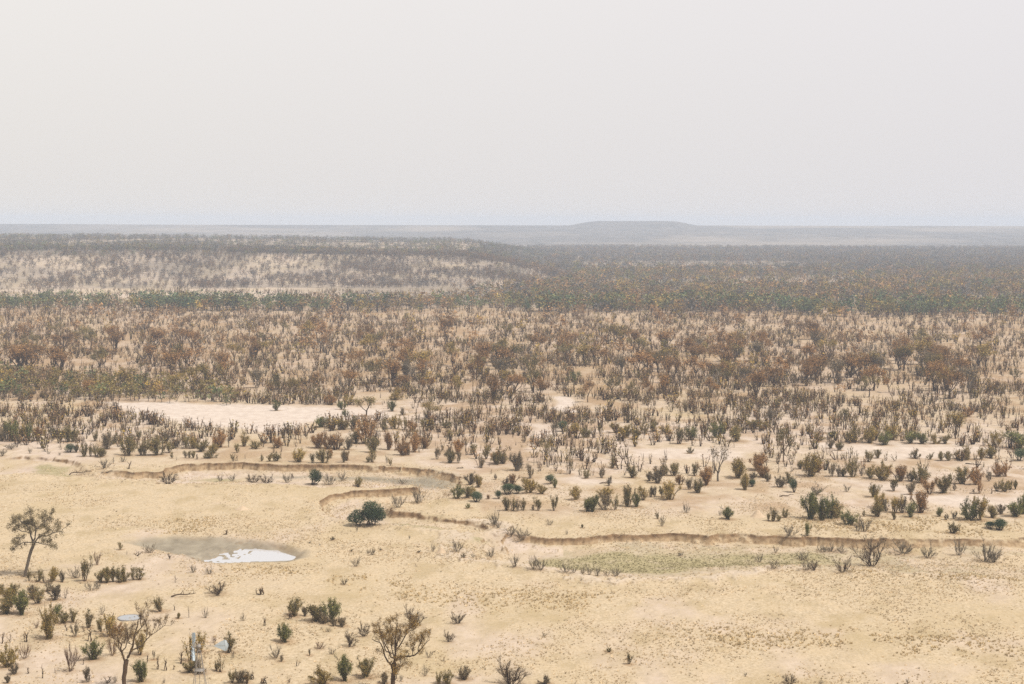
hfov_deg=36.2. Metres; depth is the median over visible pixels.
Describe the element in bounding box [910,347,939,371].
tree
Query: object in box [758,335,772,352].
tree
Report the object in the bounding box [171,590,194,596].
fallen branch
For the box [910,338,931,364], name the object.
tree
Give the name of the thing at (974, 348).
tree
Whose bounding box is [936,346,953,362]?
tree
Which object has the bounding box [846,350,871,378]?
tree
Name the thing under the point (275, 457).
leafy shrub
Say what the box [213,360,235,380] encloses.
tree
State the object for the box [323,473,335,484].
thorn bush
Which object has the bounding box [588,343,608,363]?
tree
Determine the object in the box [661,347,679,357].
tree
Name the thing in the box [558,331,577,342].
tree
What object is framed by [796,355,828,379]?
tree
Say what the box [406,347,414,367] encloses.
tree
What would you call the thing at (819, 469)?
leafy shrub
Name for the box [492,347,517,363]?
tree
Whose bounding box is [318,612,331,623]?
leafy shrub
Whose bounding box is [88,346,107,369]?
tree
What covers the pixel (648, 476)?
leafy shrub
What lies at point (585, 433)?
leafy shrub
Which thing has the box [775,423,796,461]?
tree
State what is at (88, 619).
leafy shrub
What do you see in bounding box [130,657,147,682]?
leafy shrub
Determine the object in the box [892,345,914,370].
tree
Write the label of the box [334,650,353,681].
leafy shrub
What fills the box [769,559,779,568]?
thorn bush
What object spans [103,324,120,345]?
tree
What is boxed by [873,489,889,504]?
leafy shrub
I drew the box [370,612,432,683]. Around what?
tree
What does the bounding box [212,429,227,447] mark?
leafy shrub
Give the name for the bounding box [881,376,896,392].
tree
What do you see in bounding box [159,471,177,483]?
thorn bush
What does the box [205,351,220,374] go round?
tree
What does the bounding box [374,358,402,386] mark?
tree
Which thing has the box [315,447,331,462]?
leafy shrub
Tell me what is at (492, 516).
thorn bush
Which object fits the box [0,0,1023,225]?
sky
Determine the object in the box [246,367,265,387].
tree
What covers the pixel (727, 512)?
leafy shrub
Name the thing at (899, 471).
leafy shrub
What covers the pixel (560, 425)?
evergreen bush
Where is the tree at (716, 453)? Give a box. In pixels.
[709,439,732,480]
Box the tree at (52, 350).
[37,345,63,370]
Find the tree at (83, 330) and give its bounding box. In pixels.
[70,324,92,344]
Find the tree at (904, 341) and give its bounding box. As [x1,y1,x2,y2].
[891,336,911,360]
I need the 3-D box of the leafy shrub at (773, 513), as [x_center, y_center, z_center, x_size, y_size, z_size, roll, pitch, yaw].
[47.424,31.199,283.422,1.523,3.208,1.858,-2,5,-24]
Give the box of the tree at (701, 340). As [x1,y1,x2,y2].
[685,336,703,354]
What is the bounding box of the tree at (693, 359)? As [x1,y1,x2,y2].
[682,355,707,375]
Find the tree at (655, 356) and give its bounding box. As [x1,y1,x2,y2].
[645,347,666,367]
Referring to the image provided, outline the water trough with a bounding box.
[117,614,142,620]
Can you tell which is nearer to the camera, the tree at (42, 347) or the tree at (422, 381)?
the tree at (422, 381)
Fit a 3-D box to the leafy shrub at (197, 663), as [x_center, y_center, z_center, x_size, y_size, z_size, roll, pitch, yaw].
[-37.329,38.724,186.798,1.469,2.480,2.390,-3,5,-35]
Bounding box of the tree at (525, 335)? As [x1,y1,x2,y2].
[524,332,537,353]
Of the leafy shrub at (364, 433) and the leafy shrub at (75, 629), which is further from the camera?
the leafy shrub at (364, 433)
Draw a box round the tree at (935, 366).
[920,359,950,390]
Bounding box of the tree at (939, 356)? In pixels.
[923,352,944,376]
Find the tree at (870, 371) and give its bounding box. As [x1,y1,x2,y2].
[859,365,890,390]
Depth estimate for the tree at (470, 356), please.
551.29 m
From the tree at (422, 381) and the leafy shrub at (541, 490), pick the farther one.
the tree at (422, 381)
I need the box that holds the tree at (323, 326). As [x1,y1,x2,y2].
[314,322,334,336]
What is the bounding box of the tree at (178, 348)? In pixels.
[170,341,184,364]
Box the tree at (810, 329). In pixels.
[804,326,828,347]
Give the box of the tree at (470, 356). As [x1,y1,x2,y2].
[468,353,485,371]
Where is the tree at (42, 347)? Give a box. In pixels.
[30,342,46,363]
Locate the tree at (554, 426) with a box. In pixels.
[551,422,557,439]
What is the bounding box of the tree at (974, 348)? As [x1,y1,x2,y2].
[969,345,983,365]
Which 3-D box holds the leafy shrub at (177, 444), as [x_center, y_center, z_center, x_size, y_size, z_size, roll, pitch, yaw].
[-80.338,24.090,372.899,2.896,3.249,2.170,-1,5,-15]
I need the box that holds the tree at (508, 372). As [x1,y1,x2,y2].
[498,367,514,389]
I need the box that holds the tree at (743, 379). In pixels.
[738,369,749,392]
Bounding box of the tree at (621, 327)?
[611,323,635,343]
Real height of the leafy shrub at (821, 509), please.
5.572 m
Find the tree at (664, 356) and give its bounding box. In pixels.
[658,350,671,369]
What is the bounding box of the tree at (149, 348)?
[140,344,157,363]
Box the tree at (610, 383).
[602,374,624,398]
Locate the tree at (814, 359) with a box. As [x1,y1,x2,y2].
[806,354,827,381]
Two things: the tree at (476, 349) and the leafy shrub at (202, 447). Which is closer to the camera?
the leafy shrub at (202, 447)
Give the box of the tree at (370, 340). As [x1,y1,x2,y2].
[358,333,378,350]
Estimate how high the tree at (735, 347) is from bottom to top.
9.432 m
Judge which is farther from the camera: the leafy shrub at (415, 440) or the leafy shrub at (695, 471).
the leafy shrub at (415, 440)
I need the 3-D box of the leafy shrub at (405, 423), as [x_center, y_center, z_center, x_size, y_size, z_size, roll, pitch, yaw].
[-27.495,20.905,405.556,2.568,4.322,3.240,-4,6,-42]
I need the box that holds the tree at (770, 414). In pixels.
[767,406,774,424]
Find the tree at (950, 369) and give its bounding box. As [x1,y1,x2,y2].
[935,365,955,388]
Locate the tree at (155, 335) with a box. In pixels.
[138,326,167,348]
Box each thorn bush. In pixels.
[1,442,14,448]
[17,642,30,658]
[63,642,79,671]
[66,564,81,577]
[85,579,97,590]
[93,552,100,564]
[98,458,113,468]
[106,630,115,654]
[141,542,157,552]
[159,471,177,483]
[206,580,225,594]
[245,474,260,482]
[259,474,273,482]
[269,638,280,657]
[281,473,291,482]
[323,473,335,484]
[338,469,348,480]
[344,628,358,646]
[357,621,370,636]
[388,494,406,507]
[403,602,427,624]
[410,486,427,502]
[443,628,454,641]
[448,539,464,551]
[449,611,465,623]
[484,547,493,556]
[486,506,499,524]
[496,655,533,683]
[500,524,517,534]
[508,554,519,566]
[515,527,530,539]
[528,554,537,568]
[533,558,547,569]
[557,561,569,572]
[612,566,621,575]
[658,514,665,525]
[683,500,690,512]
[754,553,762,560]
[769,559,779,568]
[781,525,803,535]
[783,673,798,683]
[795,551,808,559]
[801,558,812,569]
[809,559,817,569]
[811,482,826,493]
[822,542,840,551]
[832,557,852,571]
[850,536,885,566]
[852,521,861,530]
[859,516,872,531]
[863,534,885,547]
[890,538,916,553]
[919,542,937,557]
[954,533,967,554]
[970,536,1003,561]
[984,546,1001,561]
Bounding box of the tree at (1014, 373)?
[1008,366,1020,384]
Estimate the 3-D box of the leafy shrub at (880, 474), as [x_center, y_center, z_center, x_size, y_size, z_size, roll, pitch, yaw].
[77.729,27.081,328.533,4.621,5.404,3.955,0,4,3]
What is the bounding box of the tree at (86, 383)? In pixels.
[80,379,98,399]
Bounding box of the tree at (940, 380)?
[935,368,953,394]
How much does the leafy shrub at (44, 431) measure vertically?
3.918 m
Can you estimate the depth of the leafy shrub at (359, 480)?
327.93 m
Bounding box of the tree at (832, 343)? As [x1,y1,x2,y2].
[815,338,837,360]
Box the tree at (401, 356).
[392,347,415,361]
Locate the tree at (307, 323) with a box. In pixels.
[301,320,315,338]
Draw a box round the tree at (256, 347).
[246,339,260,358]
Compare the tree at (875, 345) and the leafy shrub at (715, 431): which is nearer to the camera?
the leafy shrub at (715, 431)
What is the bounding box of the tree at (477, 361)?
[465,353,484,380]
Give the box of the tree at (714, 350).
[705,341,733,358]
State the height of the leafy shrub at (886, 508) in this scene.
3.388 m
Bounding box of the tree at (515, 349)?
[492,342,525,365]
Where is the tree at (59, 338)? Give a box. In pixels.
[46,329,78,351]
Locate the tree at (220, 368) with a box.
[194,362,224,389]
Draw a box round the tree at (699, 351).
[683,345,708,363]
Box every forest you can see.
[276,249,1023,314]
[509,244,1023,274]
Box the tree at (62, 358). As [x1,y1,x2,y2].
[50,348,73,368]
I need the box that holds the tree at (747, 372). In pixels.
[737,365,750,391]
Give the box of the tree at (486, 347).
[467,340,491,362]
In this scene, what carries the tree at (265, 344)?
on the ground at (868, 657)
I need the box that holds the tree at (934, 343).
[918,336,942,350]
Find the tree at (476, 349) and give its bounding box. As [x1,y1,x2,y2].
[473,343,494,354]
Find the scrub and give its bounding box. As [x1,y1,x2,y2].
[0,285,1023,474]
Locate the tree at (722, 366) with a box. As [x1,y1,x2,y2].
[703,361,728,381]
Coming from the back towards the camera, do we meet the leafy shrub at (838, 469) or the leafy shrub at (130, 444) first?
the leafy shrub at (130, 444)
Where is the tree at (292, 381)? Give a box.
[287,375,300,403]
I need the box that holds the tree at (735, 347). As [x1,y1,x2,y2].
[729,342,744,362]
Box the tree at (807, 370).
[799,360,816,382]
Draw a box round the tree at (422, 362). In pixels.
[414,358,433,373]
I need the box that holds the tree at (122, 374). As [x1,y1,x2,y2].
[112,366,137,384]
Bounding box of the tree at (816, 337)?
[808,328,834,350]
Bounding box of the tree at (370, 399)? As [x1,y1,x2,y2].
[353,396,377,414]
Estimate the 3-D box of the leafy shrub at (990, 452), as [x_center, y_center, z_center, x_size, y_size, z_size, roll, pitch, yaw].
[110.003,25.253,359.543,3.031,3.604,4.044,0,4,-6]
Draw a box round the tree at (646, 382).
[641,377,653,397]
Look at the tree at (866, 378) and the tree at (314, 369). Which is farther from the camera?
the tree at (314, 369)
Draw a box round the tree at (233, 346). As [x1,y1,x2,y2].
[223,342,241,360]
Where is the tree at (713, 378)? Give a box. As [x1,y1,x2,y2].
[703,369,721,392]
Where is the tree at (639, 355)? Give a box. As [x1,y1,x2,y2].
[623,348,657,371]
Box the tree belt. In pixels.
[0,287,1023,317]
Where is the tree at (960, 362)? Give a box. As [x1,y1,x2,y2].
[946,358,970,379]
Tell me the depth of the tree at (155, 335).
656.96 m
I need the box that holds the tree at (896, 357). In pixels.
[888,343,914,369]
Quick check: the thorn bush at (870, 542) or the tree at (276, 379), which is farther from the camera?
the tree at (276, 379)
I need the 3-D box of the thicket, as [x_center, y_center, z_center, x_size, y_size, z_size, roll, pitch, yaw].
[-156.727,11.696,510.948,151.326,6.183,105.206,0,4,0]
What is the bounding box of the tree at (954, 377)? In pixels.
[931,369,970,398]
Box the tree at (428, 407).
[418,400,442,418]
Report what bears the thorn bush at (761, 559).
on the ground at (868, 657)
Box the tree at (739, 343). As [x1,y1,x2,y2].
[718,337,749,357]
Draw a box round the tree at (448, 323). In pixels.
[438,317,454,333]
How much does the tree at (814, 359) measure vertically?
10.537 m
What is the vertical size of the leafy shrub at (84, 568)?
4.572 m
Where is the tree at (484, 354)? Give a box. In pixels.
[473,350,489,367]
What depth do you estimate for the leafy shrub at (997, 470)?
333.20 m
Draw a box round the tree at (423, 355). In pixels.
[409,349,432,375]
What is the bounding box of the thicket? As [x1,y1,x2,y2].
[0,358,240,404]
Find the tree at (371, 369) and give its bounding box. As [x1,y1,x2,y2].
[361,358,386,379]
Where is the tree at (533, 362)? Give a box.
[521,353,541,376]
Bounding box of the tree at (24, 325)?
[17,319,36,336]
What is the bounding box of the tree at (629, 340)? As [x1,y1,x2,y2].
[625,337,649,351]
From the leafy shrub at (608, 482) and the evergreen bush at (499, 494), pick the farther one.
the leafy shrub at (608, 482)
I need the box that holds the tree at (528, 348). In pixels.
[526,346,543,356]
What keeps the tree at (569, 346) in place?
on the ground at (868, 657)
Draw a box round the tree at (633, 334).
[622,328,641,349]
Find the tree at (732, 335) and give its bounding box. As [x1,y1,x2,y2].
[730,333,745,340]
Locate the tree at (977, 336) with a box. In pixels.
[968,326,994,343]
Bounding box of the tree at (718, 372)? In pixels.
[708,364,723,382]
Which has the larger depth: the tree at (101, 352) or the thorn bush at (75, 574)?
the tree at (101, 352)
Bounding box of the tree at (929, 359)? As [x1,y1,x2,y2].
[925,352,938,378]
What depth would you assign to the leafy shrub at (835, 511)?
286.08 m
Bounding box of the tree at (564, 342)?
[556,337,577,355]
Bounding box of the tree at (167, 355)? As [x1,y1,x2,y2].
[161,350,191,371]
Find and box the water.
[204,549,295,562]
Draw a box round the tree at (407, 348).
[395,343,417,359]
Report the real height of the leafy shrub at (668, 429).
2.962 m
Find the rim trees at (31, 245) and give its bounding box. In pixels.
[0,232,496,258]
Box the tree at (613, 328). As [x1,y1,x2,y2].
[603,324,624,343]
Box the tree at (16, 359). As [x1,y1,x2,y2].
[4,342,36,366]
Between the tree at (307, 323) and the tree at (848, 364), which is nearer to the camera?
the tree at (848, 364)
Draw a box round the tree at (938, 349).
[929,343,953,358]
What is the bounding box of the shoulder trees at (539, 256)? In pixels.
[463,240,578,270]
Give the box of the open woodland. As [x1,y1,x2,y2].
[0,293,1023,397]
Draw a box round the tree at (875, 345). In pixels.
[861,342,876,353]
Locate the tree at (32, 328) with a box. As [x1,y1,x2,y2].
[25,318,36,339]
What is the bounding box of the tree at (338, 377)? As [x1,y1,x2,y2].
[335,368,349,391]
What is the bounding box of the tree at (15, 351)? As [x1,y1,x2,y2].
[7,345,33,365]
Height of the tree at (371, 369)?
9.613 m
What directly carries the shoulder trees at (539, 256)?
on the ground at (868, 657)
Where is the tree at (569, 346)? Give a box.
[555,343,575,358]
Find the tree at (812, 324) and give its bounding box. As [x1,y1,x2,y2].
[799,319,820,339]
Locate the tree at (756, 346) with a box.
[743,341,764,357]
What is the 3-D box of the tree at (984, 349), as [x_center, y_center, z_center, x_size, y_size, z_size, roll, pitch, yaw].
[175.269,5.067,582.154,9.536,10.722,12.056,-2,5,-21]
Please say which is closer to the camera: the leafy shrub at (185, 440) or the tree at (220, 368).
the leafy shrub at (185, 440)
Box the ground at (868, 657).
[0,221,1023,683]
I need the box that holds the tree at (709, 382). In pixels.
[703,377,719,394]
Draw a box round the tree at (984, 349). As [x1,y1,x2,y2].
[976,341,999,364]
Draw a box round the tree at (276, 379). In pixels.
[267,372,288,395]
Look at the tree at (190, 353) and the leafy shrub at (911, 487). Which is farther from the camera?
the tree at (190, 353)
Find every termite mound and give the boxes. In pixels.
[234,506,250,510]
[435,547,445,553]
[750,510,765,517]
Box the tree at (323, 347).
[319,330,333,350]
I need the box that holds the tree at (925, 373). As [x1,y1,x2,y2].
[921,368,936,383]
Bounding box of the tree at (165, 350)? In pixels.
[159,345,184,359]
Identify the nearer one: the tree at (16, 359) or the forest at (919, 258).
the tree at (16, 359)
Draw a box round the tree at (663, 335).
[654,328,678,350]
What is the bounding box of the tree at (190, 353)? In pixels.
[176,344,203,368]
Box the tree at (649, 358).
[636,350,661,370]
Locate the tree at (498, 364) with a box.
[491,356,513,383]
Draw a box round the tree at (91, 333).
[83,328,97,346]
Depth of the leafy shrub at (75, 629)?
203.54 m
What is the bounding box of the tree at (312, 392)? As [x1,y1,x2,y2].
[309,388,321,403]
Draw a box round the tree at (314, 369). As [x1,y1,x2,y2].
[301,365,315,381]
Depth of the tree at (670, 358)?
549.39 m
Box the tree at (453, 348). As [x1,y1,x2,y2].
[445,339,460,365]
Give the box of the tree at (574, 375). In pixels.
[565,369,581,391]
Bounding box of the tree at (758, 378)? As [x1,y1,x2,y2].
[741,369,767,397]
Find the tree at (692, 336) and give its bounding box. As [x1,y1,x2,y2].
[684,333,699,341]
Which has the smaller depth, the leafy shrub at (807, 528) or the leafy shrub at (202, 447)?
the leafy shrub at (807, 528)
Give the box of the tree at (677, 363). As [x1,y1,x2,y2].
[663,358,683,382]
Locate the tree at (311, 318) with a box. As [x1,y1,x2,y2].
[300,315,323,334]
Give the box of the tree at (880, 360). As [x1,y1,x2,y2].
[870,352,889,375]
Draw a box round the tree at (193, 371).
[179,364,207,390]
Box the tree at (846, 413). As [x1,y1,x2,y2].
[835,407,850,428]
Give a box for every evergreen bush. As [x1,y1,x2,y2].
[64,443,77,451]
[308,467,321,484]
[346,500,386,525]
[472,491,482,501]
[494,490,501,498]
[500,483,513,493]
[512,484,524,493]
[545,473,555,483]
[557,420,567,430]
[788,479,796,492]
[985,521,995,527]
[992,518,1007,529]
[1014,448,1023,460]
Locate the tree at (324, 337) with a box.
[310,333,329,352]
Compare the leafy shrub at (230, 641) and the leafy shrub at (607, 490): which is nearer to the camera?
the leafy shrub at (230, 641)
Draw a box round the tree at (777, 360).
[769,355,788,372]
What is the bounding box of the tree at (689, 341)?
[678,337,706,356]
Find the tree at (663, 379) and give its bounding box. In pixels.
[657,372,669,398]
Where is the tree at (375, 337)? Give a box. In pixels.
[369,332,383,349]
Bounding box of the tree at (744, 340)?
[725,333,747,356]
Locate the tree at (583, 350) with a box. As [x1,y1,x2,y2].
[573,344,601,365]
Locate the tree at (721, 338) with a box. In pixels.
[711,330,736,351]
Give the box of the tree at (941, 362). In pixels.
[929,359,950,379]
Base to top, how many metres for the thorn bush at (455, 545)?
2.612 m
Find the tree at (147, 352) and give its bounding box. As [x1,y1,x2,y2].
[131,338,156,363]
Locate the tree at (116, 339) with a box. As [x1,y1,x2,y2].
[106,329,125,351]
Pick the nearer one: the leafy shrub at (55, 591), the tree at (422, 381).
the leafy shrub at (55, 591)
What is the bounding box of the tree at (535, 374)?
[522,363,542,388]
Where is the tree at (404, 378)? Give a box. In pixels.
[394,373,410,390]
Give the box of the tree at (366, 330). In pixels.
[355,324,375,337]
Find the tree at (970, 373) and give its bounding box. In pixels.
[956,364,982,392]
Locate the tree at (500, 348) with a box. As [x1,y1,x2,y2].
[495,344,515,359]
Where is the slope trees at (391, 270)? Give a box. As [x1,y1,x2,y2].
[0,244,574,289]
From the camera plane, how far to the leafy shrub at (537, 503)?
293.12 m
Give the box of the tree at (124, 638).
[99,598,174,683]
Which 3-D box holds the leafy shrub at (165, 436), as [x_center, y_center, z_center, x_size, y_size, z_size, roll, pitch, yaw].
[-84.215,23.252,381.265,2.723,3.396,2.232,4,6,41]
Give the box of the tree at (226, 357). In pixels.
[207,347,231,363]
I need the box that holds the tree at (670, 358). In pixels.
[660,353,675,372]
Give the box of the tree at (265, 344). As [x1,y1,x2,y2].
[256,340,272,358]
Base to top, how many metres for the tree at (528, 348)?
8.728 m
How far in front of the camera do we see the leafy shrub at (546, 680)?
182.96 m
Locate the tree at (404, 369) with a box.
[398,355,419,385]
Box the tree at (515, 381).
[507,372,521,391]
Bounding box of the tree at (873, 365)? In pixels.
[862,355,879,368]
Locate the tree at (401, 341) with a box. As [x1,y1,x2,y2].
[387,336,412,350]
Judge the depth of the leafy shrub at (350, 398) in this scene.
462.17 m
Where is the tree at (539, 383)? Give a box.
[532,376,551,394]
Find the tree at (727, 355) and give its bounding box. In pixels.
[706,350,733,363]
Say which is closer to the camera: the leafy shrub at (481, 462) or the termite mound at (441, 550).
the termite mound at (441, 550)
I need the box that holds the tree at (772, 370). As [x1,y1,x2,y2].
[765,364,785,386]
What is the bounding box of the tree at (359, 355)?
[343,347,370,370]
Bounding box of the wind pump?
[191,632,228,683]
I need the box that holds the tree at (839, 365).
[823,355,846,382]
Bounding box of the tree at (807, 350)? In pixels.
[800,343,819,358]
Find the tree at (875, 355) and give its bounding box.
[867,350,880,375]
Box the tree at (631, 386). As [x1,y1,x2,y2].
[626,380,638,396]
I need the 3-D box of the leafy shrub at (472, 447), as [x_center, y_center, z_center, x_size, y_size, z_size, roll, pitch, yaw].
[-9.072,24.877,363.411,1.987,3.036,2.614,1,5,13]
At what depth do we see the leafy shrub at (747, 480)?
316.39 m
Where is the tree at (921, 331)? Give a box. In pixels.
[912,327,931,340]
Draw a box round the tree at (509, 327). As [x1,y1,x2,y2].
[495,322,514,338]
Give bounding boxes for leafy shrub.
[0,428,6,440]
[0,586,18,599]
[0,592,15,613]
[0,644,19,667]
[1,420,20,439]
[3,418,19,440]
[3,675,11,682]
[8,662,18,674]
[9,585,28,615]
[10,582,19,594]
[19,421,33,440]
[24,420,32,440]
[26,569,31,580]
[26,584,37,598]
[28,584,44,603]
[32,570,43,581]
[33,426,43,440]
[39,599,57,638]
[42,425,49,436]
[44,579,53,591]
[46,584,60,599]
[47,425,58,437]
[48,566,59,581]
[54,603,63,613]
[56,609,70,622]
[59,423,79,441]
[59,570,65,581]
[69,620,78,636]
[70,608,77,622]
[79,441,87,456]
[80,555,92,581]
[80,636,105,659]
[82,667,90,681]
[84,608,94,627]
[88,443,93,455]
[92,431,96,440]
[92,443,99,455]
[94,570,103,581]
[96,447,104,456]
[96,614,103,631]
[100,431,115,448]
[100,612,114,634]
[101,566,113,582]
[110,432,118,443]
[111,619,124,635]
[112,565,125,582]
[119,435,137,455]
[120,570,129,581]
[130,565,134,579]
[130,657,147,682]
[134,567,144,579]
[135,430,141,439]
[135,632,146,654]
[138,441,147,455]
[147,435,169,455]
[153,595,164,611]
[162,432,171,442]
[166,442,174,452]
[169,438,179,448]
[181,436,189,448]
[181,631,191,660]
[181,660,196,672]
[188,436,199,448]
[192,630,205,652]
[192,659,206,673]
[194,439,209,451]
[202,448,219,457]
[207,442,219,451]
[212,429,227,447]
[215,653,225,671]
[221,630,236,652]
[228,666,236,682]
[233,669,249,683]
[234,443,239,452]
[239,431,250,446]
[250,441,263,448]
[271,436,282,447]
[271,451,281,460]
[272,400,280,410]
[276,622,292,641]
[287,595,305,615]
[291,447,306,461]
[302,604,326,621]
[307,664,333,683]
[308,453,314,462]
[309,431,326,447]
[314,416,330,427]
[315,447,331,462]
[317,597,341,621]
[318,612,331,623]
[320,431,334,448]
[323,394,336,404]
[325,447,332,457]
[329,615,337,625]
[334,432,344,448]
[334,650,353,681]
[335,418,347,429]
[337,400,346,409]
[337,616,345,626]
[340,433,354,449]
[341,449,348,462]
[342,394,355,404]
[348,416,356,428]
[349,428,359,443]
[353,414,376,443]
[354,476,364,486]
[356,655,375,677]
[362,435,380,451]
[368,450,375,462]
[381,417,387,431]
[381,672,387,683]
[383,431,393,449]
[386,398,396,411]
[388,387,405,399]
[388,414,402,428]
[394,436,411,454]
[400,414,408,429]
[406,420,418,430]
[410,430,420,452]
[420,436,430,448]
[434,445,442,458]
[435,671,441,683]
[440,419,453,427]
[441,667,453,683]
[444,447,456,462]
[450,484,464,498]
[452,438,465,453]
[457,452,461,462]
[458,665,472,679]
[463,483,472,497]
[464,471,475,484]
[469,444,477,454]
[472,475,483,487]
[478,455,486,467]
[482,445,489,458]
[490,449,502,464]
[500,454,506,463]
[500,496,509,510]
[507,473,519,484]
[508,449,524,469]
[508,452,522,470]
[510,496,517,510]
[515,499,520,510]
[519,497,525,510]
[521,477,535,489]
[522,479,538,492]
[525,463,533,477]
[532,497,541,510]
[536,483,546,493]
[537,675,550,683]
[550,495,557,510]
[551,478,557,487]
[565,449,573,473]
[568,420,578,432]
[568,485,581,499]
[579,424,591,437]
[582,467,590,477]
[583,496,592,511]
[587,494,600,511]
[595,490,610,509]
[596,487,613,496]
[599,466,605,477]
[606,476,611,485]
[608,453,616,467]
[609,422,619,432]
[610,492,618,509]
[618,423,634,437]
[622,483,635,506]
[625,465,636,477]
[627,653,633,663]
[631,493,641,506]
[632,427,642,437]
[636,485,649,499]
[638,423,649,432]
[646,471,652,480]
[647,420,657,430]
[649,464,666,482]
[651,485,656,496]
[658,424,671,432]
[658,486,663,496]
[662,479,681,499]
[665,462,680,475]
[674,474,684,484]
[676,426,686,443]
[681,426,700,439]
[685,477,692,489]
[691,463,700,475]
[691,477,703,492]
[697,463,713,484]
[708,418,724,437]
[720,506,734,519]
[729,425,741,441]
[730,457,747,477]
[739,475,745,489]
[743,472,748,489]
[746,419,761,428]
[747,452,767,469]
[755,419,769,428]
[759,465,769,477]
[763,472,771,481]
[769,507,778,520]
[774,475,786,487]
[781,507,789,517]
[782,472,795,482]
[797,460,802,468]
[799,487,821,518]
[801,452,825,476]
[805,523,811,535]
[811,429,825,441]
[812,494,831,520]
[817,460,824,471]
[824,492,837,518]
[826,440,834,448]
[827,462,836,476]
[827,500,843,518]
[835,442,843,450]
[836,465,841,476]
[839,508,859,524]
[840,468,846,476]
[843,424,863,442]
[844,456,859,476]
[862,425,878,442]
[864,451,874,461]
[864,466,875,477]
[868,482,882,496]
[870,501,885,516]
[871,459,893,479]
[873,449,881,457]
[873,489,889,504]
[878,430,895,444]
[881,423,899,439]
[882,496,889,510]
[888,464,907,481]
[890,475,899,490]
[890,494,904,511]
[898,496,906,512]
[904,430,917,443]
[904,500,917,517]
[905,480,915,494]
[906,470,915,480]
[908,447,920,458]
[908,490,930,512]
[911,466,931,482]
[915,431,928,443]
[920,475,937,493]
[929,433,941,443]
[934,473,953,493]
[936,506,943,516]
[938,451,943,460]
[940,434,950,443]
[943,451,952,460]
[947,520,960,533]
[951,464,972,483]
[952,448,960,459]
[958,495,982,520]
[960,445,970,459]
[963,406,973,416]
[966,467,984,484]
[970,494,989,520]
[977,446,987,459]
[978,481,982,493]
[983,431,1004,445]
[984,445,996,458]
[986,470,991,480]
[986,504,997,517]
[990,462,1004,476]
[993,481,1000,490]
[994,503,1005,513]
[999,478,1010,491]
[1000,428,1023,448]
[1000,462,1009,476]
[1005,501,1022,516]
[1007,479,1014,489]
[1016,494,1023,513]
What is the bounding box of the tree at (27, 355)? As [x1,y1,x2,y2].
[10,344,44,372]
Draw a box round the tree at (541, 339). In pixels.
[524,333,548,355]
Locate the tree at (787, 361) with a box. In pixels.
[782,356,795,372]
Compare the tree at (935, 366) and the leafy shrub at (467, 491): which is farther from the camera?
the tree at (935, 366)
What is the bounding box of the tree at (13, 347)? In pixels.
[3,343,25,365]
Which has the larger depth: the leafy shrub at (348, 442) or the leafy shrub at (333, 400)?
the leafy shrub at (333, 400)
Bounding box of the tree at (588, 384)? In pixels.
[581,378,595,401]
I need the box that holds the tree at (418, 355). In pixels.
[416,351,429,371]
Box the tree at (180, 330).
[170,325,189,345]
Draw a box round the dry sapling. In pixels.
[87,624,92,641]
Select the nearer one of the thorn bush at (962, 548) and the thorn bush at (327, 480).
the thorn bush at (962, 548)
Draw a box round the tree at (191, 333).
[178,329,202,348]
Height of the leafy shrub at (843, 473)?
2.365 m
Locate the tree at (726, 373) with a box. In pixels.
[721,369,733,384]
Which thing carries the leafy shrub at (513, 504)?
on the ground at (868, 657)
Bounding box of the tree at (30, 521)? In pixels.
[6,506,71,576]
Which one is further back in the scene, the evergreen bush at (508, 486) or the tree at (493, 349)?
the tree at (493, 349)
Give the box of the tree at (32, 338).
[19,331,42,347]
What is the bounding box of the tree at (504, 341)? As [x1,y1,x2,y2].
[493,337,507,345]
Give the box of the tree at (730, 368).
[720,358,735,375]
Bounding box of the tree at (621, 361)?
[612,353,627,373]
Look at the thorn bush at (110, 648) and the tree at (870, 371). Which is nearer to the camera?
the thorn bush at (110, 648)
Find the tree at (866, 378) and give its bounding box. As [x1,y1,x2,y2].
[862,374,880,396]
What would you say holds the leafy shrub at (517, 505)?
on the ground at (868, 657)
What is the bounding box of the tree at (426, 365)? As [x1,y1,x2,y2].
[405,359,430,386]
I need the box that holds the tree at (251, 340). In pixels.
[241,334,256,356]
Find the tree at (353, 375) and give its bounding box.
[338,367,359,389]
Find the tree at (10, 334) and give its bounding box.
[2,325,14,341]
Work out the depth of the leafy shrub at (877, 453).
359.10 m
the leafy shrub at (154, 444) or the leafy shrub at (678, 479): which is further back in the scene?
the leafy shrub at (154, 444)
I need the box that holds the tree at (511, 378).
[506,373,525,392]
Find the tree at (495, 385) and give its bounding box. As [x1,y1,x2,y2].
[485,372,505,403]
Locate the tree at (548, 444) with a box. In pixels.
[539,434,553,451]
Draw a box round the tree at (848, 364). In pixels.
[834,352,868,377]
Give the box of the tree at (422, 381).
[417,377,436,394]
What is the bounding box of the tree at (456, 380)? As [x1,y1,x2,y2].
[452,375,462,391]
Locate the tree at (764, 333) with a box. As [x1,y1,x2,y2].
[747,329,766,343]
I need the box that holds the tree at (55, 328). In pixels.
[43,320,64,334]
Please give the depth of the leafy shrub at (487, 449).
356.53 m
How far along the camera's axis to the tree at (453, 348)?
586.46 m
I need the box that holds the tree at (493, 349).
[486,341,508,358]
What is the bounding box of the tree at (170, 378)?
[164,371,186,385]
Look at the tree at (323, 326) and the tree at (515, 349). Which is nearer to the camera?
the tree at (515, 349)
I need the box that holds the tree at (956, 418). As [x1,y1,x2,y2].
[944,410,966,438]
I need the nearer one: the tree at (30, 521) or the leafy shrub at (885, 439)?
the tree at (30, 521)

